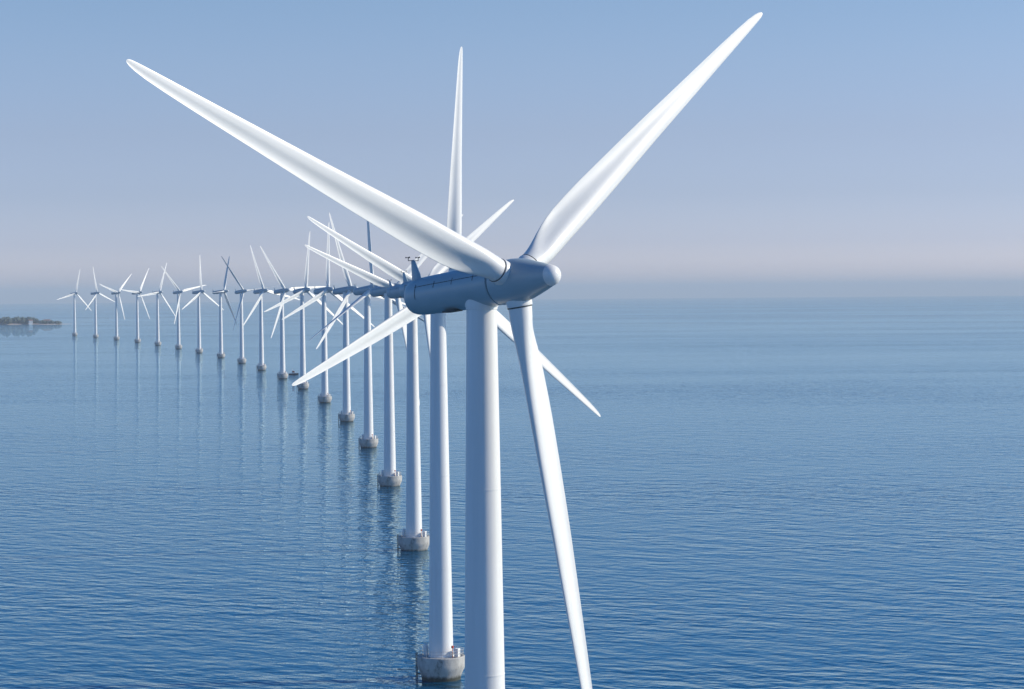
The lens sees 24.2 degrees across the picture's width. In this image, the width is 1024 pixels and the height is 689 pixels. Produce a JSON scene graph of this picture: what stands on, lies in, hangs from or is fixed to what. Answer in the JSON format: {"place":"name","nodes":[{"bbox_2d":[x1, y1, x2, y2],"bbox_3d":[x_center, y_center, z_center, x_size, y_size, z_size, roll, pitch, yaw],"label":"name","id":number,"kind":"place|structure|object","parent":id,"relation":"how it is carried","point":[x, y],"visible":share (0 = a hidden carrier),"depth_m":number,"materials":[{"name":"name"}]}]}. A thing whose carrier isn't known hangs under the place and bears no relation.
{"place":"outdoors","nodes":[
{"label":"outdoors","id":0,"kind":"place"},
{"bbox_2d":[0,323,46,324],"bbox_3d":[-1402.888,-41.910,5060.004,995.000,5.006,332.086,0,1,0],"label":"island shore","id":1,"kind":"structure","parent":0,"point":[21,323],"depth_m":4954.91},
{"bbox_2d":[0,316,61,323],"bbox_3d":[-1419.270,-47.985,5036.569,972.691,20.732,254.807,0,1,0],"label":"woods","id":2,"kind":"object","parent":1,"relation":"on","point":[9,320],"visible":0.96,"depth_m":4964.34,"materials":[{"name":"green plant"}]},
{"bbox_2d":[0,296,1023,688],"bbox_3d":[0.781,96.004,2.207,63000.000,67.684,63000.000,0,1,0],"label":"sea water","id":3,"kind":"structure","parent":0,"point":[794,492],"depth_m":705.12,"materials":[{"name":"blue liquid"}]},
{"bbox_2d":[57,271,90,335],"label":"wind turbine","id":4,"kind":"object","parent":3,"relation":"in","point":[74,333],"visible":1,"depth_m":3536.04,"materials":[{"name":"paint"}]},
{"bbox_2d":[85,269,114,337],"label":"wind turbine","id":5,"kind":"object","parent":3,"relation":"in","point":[95,335],"visible":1,"depth_m":3365.28,"materials":[{"name":"paint"}]},
{"bbox_2d":[100,275,130,339],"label":"wind turbine","id":6,"kind":"object","parent":3,"relation":"in","point":[116,337],"visible":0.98,"depth_m":3191.05,"materials":[{"name":"paint"}]},
{"bbox_2d":[121,269,149,341],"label":"wind turbine","id":7,"kind":"object","parent":3,"relation":"in","point":[137,339],"visible":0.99,"depth_m":3012.74,"materials":[{"name":"paint"}]},
{"bbox_2d":[137,263,174,344],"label":"wind turbine","id":8,"kind":"object","parent":3,"relation":"in","point":[157,341],"visible":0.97,"depth_m":2831.60,"materials":[{"name":"paint"}]},
{"bbox_2d":[161,266,205,348],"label":"wind turbine","id":9,"kind":"object","parent":3,"relation":"in","point":[178,345],"visible":0.98,"depth_m":2645.14,"materials":[{"name":"paint"}]},
{"bbox_2d":[182,262,222,352],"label":"wind turbine","id":10,"kind":"object","parent":3,"relation":"in","point":[199,349],"visible":0.99,"depth_m":2458.25,"materials":[{"name":"paint"}]},
{"bbox_2d":[212,256,236,357],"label":"wind turbine","id":11,"kind":"object","parent":3,"relation":"in","point":[220,354],"visible":0.95,"depth_m":2269.57,"materials":[{"name":"paint"}]},
{"bbox_2d":[221,256,274,362],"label":"wind turbine","id":12,"kind":"object","parent":3,"relation":"in","point":[241,359],"visible":0.98,"depth_m":2085.13,"materials":[{"name":"paint"}]},
{"bbox_2d":[242,245,299,369],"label":"wind turbine","id":13,"kind":"object","parent":3,"relation":"in","point":[261,364],"visible":0.94,"depth_m":1896.38,"materials":[{"name":"paint"}]},
{"bbox_2d":[260,246,325,378],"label":"wind turbine","id":14,"kind":"object","parent":3,"relation":"in","point":[281,374],"visible":0.94,"depth_m":1705.65,"materials":[{"name":"paint"}]},
{"bbox_2d":[264,232,342,388],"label":"wind turbine","id":15,"kind":"object","parent":3,"relation":"in","point":[300,292],"visible":0.88,"depth_m":1520.26,"materials":[{"name":"paint"}]},
{"bbox_2d":[282,223,374,402],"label":"wind turbine","id":16,"kind":"object","parent":3,"relation":"in","point":[324,396],"visible":0.95,"depth_m":1331.81,"materials":[{"name":"paint"}]},
{"bbox_2d":[316,213,405,421],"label":"wind turbine","id":17,"kind":"object","parent":3,"relation":"in","point":[347,415],"visible":0.77,"depth_m":1136.93,"materials":[{"name":"paint"}]},
{"bbox_2d":[310,221,423,447],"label":"wind turbine","id":18,"kind":"object","parent":3,"relation":"in","point":[368,439],"visible":0.75,"depth_m":946.83,"materials":[{"name":"paint"}]},
{"bbox_2d":[305,214,462,486],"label":"wind turbine","id":19,"kind":"object","parent":3,"relation":"in","point":[389,476],"visible":0.67,"depth_m":759.07,"materials":[{"name":"paint"}]},
{"bbox_2d":[307,200,513,550],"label":"wind turbine","id":20,"kind":"object","parent":3,"relation":"in","point":[411,538],"visible":0.57,"depth_m":570.59,"materials":[{"name":"paint"}]},
{"bbox_2d":[126,12,761,688],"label":"wind turbine","id":21,"kind":"object","parent":3,"relation":"in","point":[480,284],"visible":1,"depth_m":185.37,"materials":[{"name":"white metal"}]},
{"bbox_2d":[292,47,600,681],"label":"wind turbine","id":22,"kind":"object","parent":3,"relation":"in","point":[441,660],"visible":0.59,"depth_m":379.80,"materials":[{"name":"paint"}]},
{"bbox_2d":[0,0,1023,303],"label":"sky","id":23,"kind":"structure","parent":0,"point":[842,148],"materials":[{"name":"blue"}]}
]}

